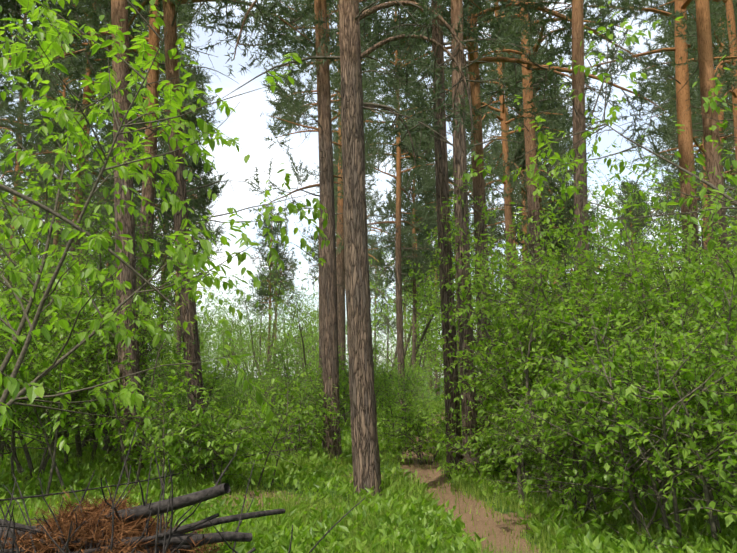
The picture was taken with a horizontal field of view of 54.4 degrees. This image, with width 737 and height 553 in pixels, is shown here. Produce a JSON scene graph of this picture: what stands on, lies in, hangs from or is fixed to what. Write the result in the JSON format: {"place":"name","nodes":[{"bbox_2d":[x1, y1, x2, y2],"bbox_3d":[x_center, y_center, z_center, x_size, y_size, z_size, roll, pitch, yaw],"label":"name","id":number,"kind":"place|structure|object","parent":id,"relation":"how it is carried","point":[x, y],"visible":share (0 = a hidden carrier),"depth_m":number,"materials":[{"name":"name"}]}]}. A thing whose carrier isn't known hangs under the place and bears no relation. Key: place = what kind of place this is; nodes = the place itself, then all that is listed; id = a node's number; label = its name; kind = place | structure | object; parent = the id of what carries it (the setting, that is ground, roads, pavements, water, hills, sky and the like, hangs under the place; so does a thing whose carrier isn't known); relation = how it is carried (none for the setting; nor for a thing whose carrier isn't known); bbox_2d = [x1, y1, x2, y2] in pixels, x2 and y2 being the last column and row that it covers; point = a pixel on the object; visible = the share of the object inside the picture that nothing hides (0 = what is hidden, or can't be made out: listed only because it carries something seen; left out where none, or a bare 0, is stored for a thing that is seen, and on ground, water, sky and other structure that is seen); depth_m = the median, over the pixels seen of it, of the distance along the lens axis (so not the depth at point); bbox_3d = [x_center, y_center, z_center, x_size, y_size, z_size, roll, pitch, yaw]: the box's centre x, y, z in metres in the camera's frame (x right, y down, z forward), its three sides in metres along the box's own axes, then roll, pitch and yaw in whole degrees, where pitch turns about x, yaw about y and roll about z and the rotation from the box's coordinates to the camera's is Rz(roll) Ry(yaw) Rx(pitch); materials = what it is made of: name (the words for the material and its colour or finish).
{"place":"outdoors","nodes":[
{"label":"outdoors","id":0,"kind":"place"},
{"bbox_2d":[0,378,722,552],"bbox_3d":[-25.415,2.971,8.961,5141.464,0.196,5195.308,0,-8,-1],"label":"ground","id":1,"kind":"structure","parent":0,"point":[480,520],"depth_m":9.77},
{"bbox_2d":[0,127,40,279],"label":"pine","id":2,"kind":"object","parent":1,"relation":"on","point":[6,152],"visible":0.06,"depth_m":62.80,"materials":[{"name":"green plant"}]},
{"bbox_2d":[0,7,70,149],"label":"pine","id":3,"kind":"object","parent":1,"relation":"on","point":[6,105],"visible":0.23,"depth_m":24.41,"materials":[{"name":"green plant"}]},
{"bbox_2d":[0,0,77,159],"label":"pine","id":4,"kind":"object","parent":1,"relation":"on","point":[4,4],"visible":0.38,"depth_m":18.71,"materials":[{"name":"green plant"}]},
{"bbox_2d":[0,0,93,343],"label":"pine","id":5,"kind":"object","parent":1,"relation":"on","point":[15,183],"visible":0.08,"depth_m":38.52,"materials":[{"name":"green plant"}]},
{"bbox_2d":[0,231,97,436],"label":"shrub","id":6,"kind":"object","parent":1,"relation":"on","point":[32,353],"visible":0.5,"depth_m":10.02,"materials":[{"name":"green plant"}]},
{"bbox_2d":[0,3,102,207],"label":"pine","id":7,"kind":"object","parent":1,"relation":"on","point":[28,129],"visible":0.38,"depth_m":28.23,"materials":[{"name":"green plant"}]},
{"bbox_2d":[0,3,112,332],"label":"pine","id":8,"kind":"object","parent":1,"relation":"on","point":[48,157],"visible":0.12,"depth_m":35.12,"materials":[{"name":"green plant"}]},
{"bbox_2d":[0,171,113,463],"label":"shrub","id":9,"kind":"object","parent":1,"relation":"on","point":[52,269],"visible":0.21,"depth_m":13.13,"materials":[{"name":"green plant"}]},
{"bbox_2d":[0,281,117,497],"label":"bush","id":10,"kind":"object","parent":1,"relation":"on","point":[44,415],"visible":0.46,"depth_m":9.91,"materials":[{"name":"green plant"}]},
{"bbox_2d":[0,279,155,483],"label":"shrub","id":11,"kind":"object","parent":1,"relation":"on","point":[44,461],"visible":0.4,"depth_m":11.58,"materials":[{"name":"green plant"}]},
{"bbox_2d":[2,2,158,295],"bbox_3d":[-15.271,-5.622,38.988,7.672,25.947,7.425,-7,-11,41],"label":"pine","id":12,"kind":"object","parent":1,"relation":"on","point":[23,174],"depth_m":38.56,"materials":[{"name":"green plant"}]},
{"bbox_2d":[0,270,167,455],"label":"shrub","id":13,"kind":"object","parent":1,"relation":"on","point":[67,382],"visible":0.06,"depth_m":14.77,"materials":[{"name":"green plant"}]},
{"bbox_2d":[0,264,191,469],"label":"shrub","id":14,"kind":"object","parent":1,"relation":"on","point":[78,436],"visible":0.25,"depth_m":13.01,"materials":[{"name":"green plant"}]},
{"bbox_2d":[0,0,199,410],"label":"pine","id":15,"kind":"object","parent":1,"relation":"on","point":[59,129],"visible":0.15,"depth_m":27.79,"materials":[{"name":"green plant"}]},
{"bbox_2d":[29,0,177,473],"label":"pine","id":16,"kind":"object","parent":1,"relation":"on","point":[121,69],"visible":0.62,"depth_m":12.91,"materials":[{"name":"green plant"}]},
{"bbox_2d":[2,178,205,459],"bbox_3d":[-5.357,1.012,14.483,3.926,5.637,4.574,-5,-10,34],"label":"shrub","id":17,"kind":"object","parent":1,"relation":"on","point":[162,282],"visible":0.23,"depth_m":14.36,"materials":[{"name":"green plant"}]},
{"bbox_2d":[0,146,212,454],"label":"shrub","id":18,"kind":"object","parent":1,"relation":"on","point":[88,437],"visible":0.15,"depth_m":15.49,"materials":[{"name":"green plant"}]},
{"bbox_2d":[0,0,237,424],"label":"pine","id":19,"kind":"object","parent":1,"relation":"on","point":[152,39],"visible":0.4,"depth_m":19.31,"materials":[{"name":"green plant"}]},
{"bbox_2d":[0,451,265,500],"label":"fallen stem","id":20,"kind":"object","parent":1,"relation":"on","point":[25,497],"visible":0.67,"depth_m":9.13,"materials":[{"name":"brown wood"}]},
{"bbox_2d":[59,229,225,443],"bbox_3d":[-5.643,1.422,17.081,4.245,5.576,5.440,-2,-8,14],"label":"shrub","id":21,"kind":"object","parent":1,"relation":"on","point":[176,360],"visible":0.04,"depth_m":17.25,"materials":[{"name":"green plant"}]},
{"bbox_2d":[69,0,219,298],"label":"pine","id":22,"kind":"object","parent":1,"relation":"on","point":[194,216],"visible":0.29,"depth_m":25.48,"materials":[{"name":"green plant"}]},
{"bbox_2d":[42,279,252,489],"bbox_3d":[-3.543,1.704,10.914,3.445,3.268,1.891,0,-8,-1],"label":"bush","id":23,"kind":"object","parent":1,"relation":"on","point":[136,336],"visible":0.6,"depth_m":10.91,"materials":[{"name":"green plant"}]},
{"bbox_2d":[93,395,229,476],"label":"shrub","id":24,"kind":"object","parent":1,"relation":"on","point":[135,454],"visible":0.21,"depth_m":12.24,"materials":[{"name":"green plant"}]},
{"bbox_2d":[98,350,229,493],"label":"bush","id":25,"kind":"object","parent":1,"relation":"on","point":[176,407],"visible":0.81,"depth_m":10.46,"materials":[{"name":"green plant"}]},
{"bbox_2d":[0,0,340,453],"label":"box elder","id":26,"kind":"object","parent":1,"relation":"on","point":[75,133],"visible":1,"depth_m":8.58,"materials":[{"name":"green plant"}]},
{"bbox_2d":[0,183,224,325],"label":"tree branch","id":27,"kind":"object","parent":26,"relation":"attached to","point":[87,222],"visible":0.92,"depth_m":7.23,"materials":[{"name":"green plant"}]},
{"bbox_2d":[113,55,230,374],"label":"pine","id":28,"kind":"object","parent":1,"relation":"on","point":[212,228],"visible":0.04,"depth_m":44.95,"materials":[{"name":"green plant"}]},
{"bbox_2d":[146,352,216,423],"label":"shrub","id":29,"kind":"object","parent":1,"relation":"on","point":[171,404],"visible":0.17,"depth_m":20.33,"materials":[{"name":"green plant"}]},
{"bbox_2d":[0,424,364,552],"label":"twigs","id":30,"kind":"object","parent":1,"relation":"on","point":[107,526],"visible":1,"depth_m":5.55,"materials":[{"name":"brown wood"}]},
{"bbox_2d":[136,63,229,368],"bbox_3d":[-10.470,-2.365,39.673,5.288,19.640,5.248,5,-10,-34],"label":"pine","id":31,"kind":"object","parent":1,"relation":"on","point":[199,167],"visible":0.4,"depth_m":39.73,"materials":[{"name":"green plant"}]},
{"bbox_2d":[100,384,267,491],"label":"shrub","id":32,"kind":"object","parent":1,"relation":"on","point":[242,450],"visible":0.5,"depth_m":10.77,"materials":[{"name":"green plant"}]},
{"bbox_2d":[40,0,334,442],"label":"pine","id":33,"kind":"object","parent":1,"relation":"on","point":[188,310],"visible":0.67,"depth_m":15.27,"materials":[{"name":"green plant"}]},
{"bbox_2d":[157,275,229,366],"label":"shrub","id":34,"kind":"object","parent":1,"relation":"on","point":[207,329],"visible":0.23,"depth_m":67.14,"materials":[{"name":"green plant"}]},
{"bbox_2d":[163,285,237,372],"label":"shrub","id":35,"kind":"object","parent":1,"relation":"on","point":[219,307],"visible":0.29,"depth_m":69.88,"materials":[{"name":"green plant"}]},
{"bbox_2d":[164,336,243,418],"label":"shrub","id":36,"kind":"object","parent":1,"relation":"on","point":[210,381],"visible":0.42,"depth_m":25.05,"materials":[{"name":"green plant"}]},
{"bbox_2d":[142,387,280,486],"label":"shrub","id":37,"kind":"object","parent":1,"relation":"on","point":[172,448],"visible":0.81,"depth_m":10.33,"materials":[{"name":"green plant"}]},
{"bbox_2d":[202,298,259,385],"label":"shrub","id":38,"kind":"object","parent":1,"relation":"on","point":[234,353],"visible":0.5,"depth_m":82.67,"materials":[{"name":"green plant"}]},
{"bbox_2d":[204,298,275,389],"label":"shrub","id":39,"kind":"object","parent":1,"relation":"on","point":[248,345],"visible":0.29,"depth_m":86.29,"materials":[{"name":"green plant"}]},
{"bbox_2d":[211,357,288,420],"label":"shrub","id":40,"kind":"object","parent":1,"relation":"on","point":[254,392],"visible":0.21,"depth_m":23.89,"materials":[{"name":"green plant"}]},
{"bbox_2d":[220,251,318,382],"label":"shrub","id":41,"kind":"object","parent":1,"relation":"on","point":[261,323],"visible":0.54,"depth_m":84.32,"materials":[{"name":"green plant"}]},
{"bbox_2d":[243,202,302,359],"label":"pine","id":42,"kind":"object","parent":1,"relation":"on","point":[269,276],"visible":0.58,"depth_m":86.11,"materials":[{"name":"green plant"}]},
{"bbox_2d":[236,341,314,407],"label":"shrub","id":43,"kind":"object","parent":1,"relation":"on","point":[275,359],"visible":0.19,"depth_m":28.44,"materials":[{"name":"green plant"}]},
{"bbox_2d":[222,372,333,487],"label":"shrub","id":44,"kind":"object","parent":1,"relation":"on","point":[282,434],"visible":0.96,"depth_m":10.97,"materials":[{"name":"green plant"}]},
{"bbox_2d":[252,216,305,367],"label":"pine","id":45,"kind":"object","parent":1,"relation":"on","point":[287,264],"visible":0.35,"depth_m":94.30,"materials":[{"name":"green plant"}]},
{"bbox_2d":[219,334,344,453],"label":"shrub","id":46,"kind":"object","parent":1,"relation":"on","point":[290,376],"visible":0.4,"depth_m":14.87,"materials":[{"name":"green plant"}]},
{"bbox_2d":[257,308,318,381],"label":"shrub","id":47,"kind":"object","parent":1,"relation":"on","point":[287,336],"visible":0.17,"depth_m":67.52,"materials":[{"name":"green plant"}]},
{"bbox_2d":[275,308,318,382],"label":"shrub","id":48,"kind":"object","parent":1,"relation":"on","point":[306,344],"visible":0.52,"depth_m":60.65,"materials":[{"name":"green plant"}]},
{"bbox_2d":[251,273,346,379],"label":"shrub","id":49,"kind":"object","parent":1,"relation":"on","point":[313,317],"visible":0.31,"depth_m":43.44,"materials":[{"name":"green plant"}]},
{"bbox_2d":[254,361,350,461],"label":"shrub","id":50,"kind":"object","parent":1,"relation":"on","point":[320,394],"visible":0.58,"depth_m":13.69,"materials":[{"name":"green plant"}]},
{"bbox_2d":[244,0,391,388],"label":"pine","id":51,"kind":"object","parent":1,"relation":"on","point":[286,103],"visible":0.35,"depth_m":28.05,"materials":[{"name":"green plant"}]},
{"bbox_2d":[238,0,417,394],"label":"pine","id":52,"kind":"object","parent":1,"relation":"on","point":[340,269],"visible":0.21,"depth_m":34.81,"materials":[{"name":"green plant"}]},
{"bbox_2d":[268,0,403,464],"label":"pine","id":53,"kind":"object","parent":1,"relation":"on","point":[330,363],"visible":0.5,"depth_m":14.54,"materials":[{"name":"green plant"}]},
{"bbox_2d":[291,354,391,426],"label":"shrub","id":54,"kind":"object","parent":1,"relation":"on","point":[345,390],"visible":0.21,"depth_m":22.10,"materials":[{"name":"green plant"}]},
{"bbox_2d":[308,137,390,310],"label":"pine","id":55,"kind":"object","parent":1,"relation":"on","point":[375,248],"visible":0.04,"depth_m":68.20,"materials":[{"name":"green plant"}]},
{"bbox_2d":[299,335,408,424],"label":"shrub","id":56,"kind":"object","parent":1,"relation":"on","point":[382,374],"visible":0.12,"depth_m":22.87,"materials":[{"name":"green plant"}]},
{"bbox_2d":[312,82,407,292],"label":"pine","id":57,"kind":"object","parent":1,"relation":"on","point":[376,194],"visible":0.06,"depth_m":53.37,"materials":[{"name":"green plant"}]},
{"bbox_2d":[0,396,736,552],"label":"grass and herbs","id":58,"kind":"structure","parent":1,"relation":"on","point":[364,526],"depth_m":8.41,"materials":[{"name":"green plant"}]},
{"bbox_2d":[221,0,533,502],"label":"pine","id":59,"kind":"object","parent":1,"relation":"on","point":[365,455],"visible":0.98,"depth_m":10.45,"materials":[{"name":"green plant"}]},
{"bbox_2d":[368,239,395,368],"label":"bush","id":60,"kind":"object","parent":1,"relation":"on","point":[392,324],"visible":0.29,"depth_m":85.71,"materials":[{"name":"green plant"}]},
{"bbox_2d":[335,0,452,412],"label":"pine","id":61,"kind":"object","parent":1,"relation":"on","point":[397,206],"visible":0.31,"depth_m":32.43,"materials":[{"name":"green plant"}]},
{"bbox_2d":[374,361,434,428],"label":"shrub","id":62,"kind":"object","parent":1,"relation":"on","point":[391,397],"visible":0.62,"depth_m":21.88,"materials":[{"name":"green plant"}]},
{"bbox_2d":[370,100,439,373],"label":"pine","id":63,"kind":"object","parent":1,"relation":"on","point":[409,252],"visible":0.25,"depth_m":46.95,"materials":[{"name":"green plant"}]},
{"bbox_2d":[384,360,441,414],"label":"shrub","id":64,"kind":"object","parent":1,"relation":"on","point":[418,389],"visible":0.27,"depth_m":30.64,"materials":[{"name":"green plant"}]},
{"bbox_2d":[380,276,458,398],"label":"shrub","id":65,"kind":"object","parent":1,"relation":"on","point":[424,359],"visible":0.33,"depth_m":57.18,"materials":[{"name":"green plant"}]},
{"bbox_2d":[345,197,496,376],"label":"shrub","id":66,"kind":"object","parent":1,"relation":"on","point":[405,299],"visible":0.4,"depth_m":51.51,"materials":[{"name":"green plant"}]},
{"bbox_2d":[302,0,547,474],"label":"pine","id":67,"kind":"object","parent":1,"relation":"on","point":[443,180],"visible":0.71,"depth_m":13.50,"materials":[{"name":"green plant"}]},
{"bbox_2d":[377,389,478,464],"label":"shrub","id":68,"kind":"object","parent":1,"relation":"on","point":[402,441],"visible":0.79,"depth_m":14.30,"materials":[{"name":"green plant"}]},
{"bbox_2d":[408,198,455,395],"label":"pine","id":69,"kind":"object","parent":1,"relation":"on","point":[432,247],"visible":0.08,"depth_m":66.38,"materials":[{"name":"green plant"}]},
{"bbox_2d":[367,0,553,474],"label":"pine","id":70,"kind":"object","parent":1,"relation":"on","point":[459,161],"visible":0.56,"depth_m":12.81,"materials":[{"name":"green plant"}]},
{"bbox_2d":[411,75,514,397],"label":"pine","id":71,"kind":"object","parent":1,"relation":"on","point":[450,185],"visible":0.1,"depth_m":60.13,"materials":[{"name":"green plant"}]},
{"bbox_2d":[360,0,620,435],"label":"pine","id":72,"kind":"object","parent":1,"relation":"on","point":[478,181],"visible":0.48,"depth_m":18.56,"materials":[{"name":"green plant"}]},
{"bbox_2d":[415,400,565,483],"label":"shrub","id":73,"kind":"object","parent":1,"relation":"on","point":[473,447],"visible":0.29,"depth_m":11.04,"materials":[{"name":"green plant"}]},
{"bbox_2d":[414,217,569,412],"bbox_3d":[3.141,1.454,17.855,4.366,5.735,5.594,4,-9,-24],"label":"shrub","id":74,"kind":"object","parent":1,"relation":"on","point":[486,320],"visible":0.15,"depth_m":17.51,"materials":[{"name":"green plant"}]},
{"bbox_2d":[411,304,592,461],"bbox_3d":[2.485,2.033,13.031,3.681,3.218,2.899,-2,-8,16],"label":"shrub","id":75,"kind":"object","parent":1,"relation":"on","point":[480,422],"visible":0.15,"depth_m":12.71,"materials":[{"name":"green plant"}]},
{"bbox_2d":[404,0,600,365],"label":"pine","id":76,"kind":"object","parent":1,"relation":"on","point":[504,157],"visible":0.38,"depth_m":27.59,"materials":[{"name":"green plant"}]},
{"bbox_2d":[454,37,569,314],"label":"pine","id":77,"kind":"object","parent":1,"relation":"on","point":[493,220],"visible":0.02,"depth_m":45.11,"materials":[{"name":"green plant"}]},
{"bbox_2d":[469,4,603,323],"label":"pine","id":78,"kind":"object","parent":1,"relation":"on","point":[525,186],"visible":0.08,"depth_m":40.28,"materials":[{"name":"green plant"}]},
{"bbox_2d":[403,152,671,482],"bbox_3d":[2.513,0.797,12.360,4.184,5.496,5.361,4,-9,-26],"label":"shrub","id":79,"kind":"object","parent":1,"relation":"on","point":[490,248],"visible":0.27,"depth_m":11.96,"materials":[{"name":"green plant"}]},
{"bbox_2d":[415,0,673,428],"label":"pine","id":80,"kind":"object","parent":1,"relation":"on","point":[530,145],"visible":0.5,"depth_m":22.29,"materials":[{"name":"green plant"}]},
{"bbox_2d":[488,14,601,301],"bbox_3d":[8.189,-3.024,33.584,5.141,19.240,5.180,-1,-8,5],"label":"pine","id":81,"kind":"object","parent":1,"relation":"on","point":[521,151],"visible":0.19,"depth_m":33.27,"materials":[{"name":"green plant"}]},
{"bbox_2d":[464,343,664,537],"bbox_3d":[2.313,2.036,8.314,2.373,2.472,2.389,-3,-9,22],"label":"shrub","id":82,"kind":"object","parent":1,"relation":"on","point":[546,458],"visible":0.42,"depth_m":8.07,"materials":[{"name":"green plant"}]},
{"bbox_2d":[427,200,719,500],"bbox_3d":[2.897,1.166,10.210,3.975,4.153,3.753,-3,-8,19],"label":"shrub","id":83,"kind":"object","parent":1,"relation":"on","point":[493,359],"visible":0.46,"depth_m":10.12,"materials":[{"name":"green plant"}]},
{"bbox_2d":[428,191,736,508],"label":"shrub","id":84,"kind":"object","parent":1,"relation":"on","point":[600,295],"visible":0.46,"depth_m":9.56,"materials":[{"name":"green plant"}]},
{"bbox_2d":[520,0,644,460],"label":"pine","id":85,"kind":"object","parent":1,"relation":"on","point":[578,108],"visible":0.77,"depth_m":14.74,"materials":[{"name":"green plant"}]},
{"bbox_2d":[460,0,736,252],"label":"tree","id":86,"kind":"object","parent":1,"relation":"on","point":[565,160],"visible":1,"depth_m":9.62,"materials":[{"name":"green plant"}]},
{"bbox_2d":[480,135,736,501],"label":"shrub","id":87,"kind":"object","parent":1,"relation":"on","point":[640,285],"visible":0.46,"depth_m":9.52,"materials":[{"name":"green plant"}]},
{"bbox_2d":[484,193,736,533],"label":"shrub","id":88,"kind":"object","parent":1,"relation":"on","point":[720,334],"visible":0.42,"depth_m":7.82,"materials":[{"name":"green plant"}]},
{"bbox_2d":[497,300,736,551],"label":"shrub","id":89,"kind":"object","parent":1,"relation":"on","point":[630,498],"visible":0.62,"depth_m":7.12,"materials":[{"name":"green plant"}]},
{"bbox_2d":[553,165,681,382],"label":"shrub","id":90,"kind":"object","parent":1,"relation":"on","point":[604,223],"visible":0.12,"depth_m":48.79,"materials":[{"name":"green plant"}]},
{"bbox_2d":[521,0,736,335],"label":"pine","id":91,"kind":"object","parent":1,"relation":"on","point":[685,137],"visible":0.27,"depth_m":23.80,"materials":[{"name":"green plant"}]},
{"bbox_2d":[607,178,656,303],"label":"pine","id":92,"kind":"object","parent":1,"relation":"on","point":[631,228],"visible":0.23,"depth_m":62.81,"materials":[{"name":"green plant"}]},
{"bbox_2d":[540,288,736,552],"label":"shrub","id":93,"kind":"object","parent":1,"relation":"on","point":[620,395],"visible":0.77,"depth_m":6.67,"materials":[{"name":"green plant"}]},
{"bbox_2d":[546,240,736,467],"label":"shrub","id":94,"kind":"object","parent":1,"relation":"on","point":[621,255],"depth_m":11.34,"materials":[{"name":"green plant"}]},
{"bbox_2d":[569,195,736,476],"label":"shrub","id":95,"kind":"object","parent":1,"relation":"on","point":[731,265],"visible":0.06,"depth_m":11.20,"materials":[{"name":"green plant"}]},
{"bbox_2d":[592,208,714,348],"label":"shrub","id":96,"kind":"object","parent":1,"relation":"on","point":[648,233],"visible":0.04,"depth_m":21.00,"materials":[{"name":"green plant"}]},
{"bbox_2d":[588,128,736,459],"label":"shrub","id":97,"kind":"object","parent":1,"relation":"on","point":[674,184],"visible":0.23,"depth_m":12.65,"materials":[{"name":"green plant"}]},
{"bbox_2d":[649,174,681,268],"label":"pine","id":98,"kind":"object","parent":1,"relation":"on","point":[667,190],"visible":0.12,"depth_m":93.11,"materials":[{"name":"green plant"}]},
{"bbox_2d":[613,0,736,259],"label":"pine","id":99,"kind":"object","parent":1,"relation":"on","point":[652,95],"visible":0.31,"depth_m":30.27,"materials":[{"name":"green plant"}]},
{"bbox_2d":[614,0,736,289],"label":"pine","id":100,"kind":"object","parent":1,"relation":"on","point":[668,141],"visible":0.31,"depth_m":34.17,"materials":[{"name":"green plant"}]},
{"bbox_2d":[615,0,736,328],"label":"pine","id":101,"kind":"object","parent":1,"relation":"on","point":[702,26],"visible":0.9,"depth_m":20.00,"materials":[{"name":"green plant"}]},
{"bbox_2d":[633,94,732,263],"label":"pine","id":102,"kind":"object","parent":1,"relation":"on","point":[663,193],"visible":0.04,"depth_m":57.76,"materials":[{"name":"green plant"}]},
{"bbox_2d":[630,0,736,249],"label":"pine","id":103,"kind":"object","parent":1,"relation":"on","point":[731,35],"visible":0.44,"depth_m":25.01,"materials":[{"name":"green plant"}]},
{"bbox_2d":[647,37,736,273],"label":"pine","id":104,"kind":"object","parent":1,"relation":"on","point":[674,169],"visible":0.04,"depth_m":38.37,"materials":[{"name":"green plant"}]},
{"bbox_2d":[0,0,734,377],"label":"sky","id":105,"kind":"structure","parent":0,"point":[246,124],"materials":[{"name":"white"}]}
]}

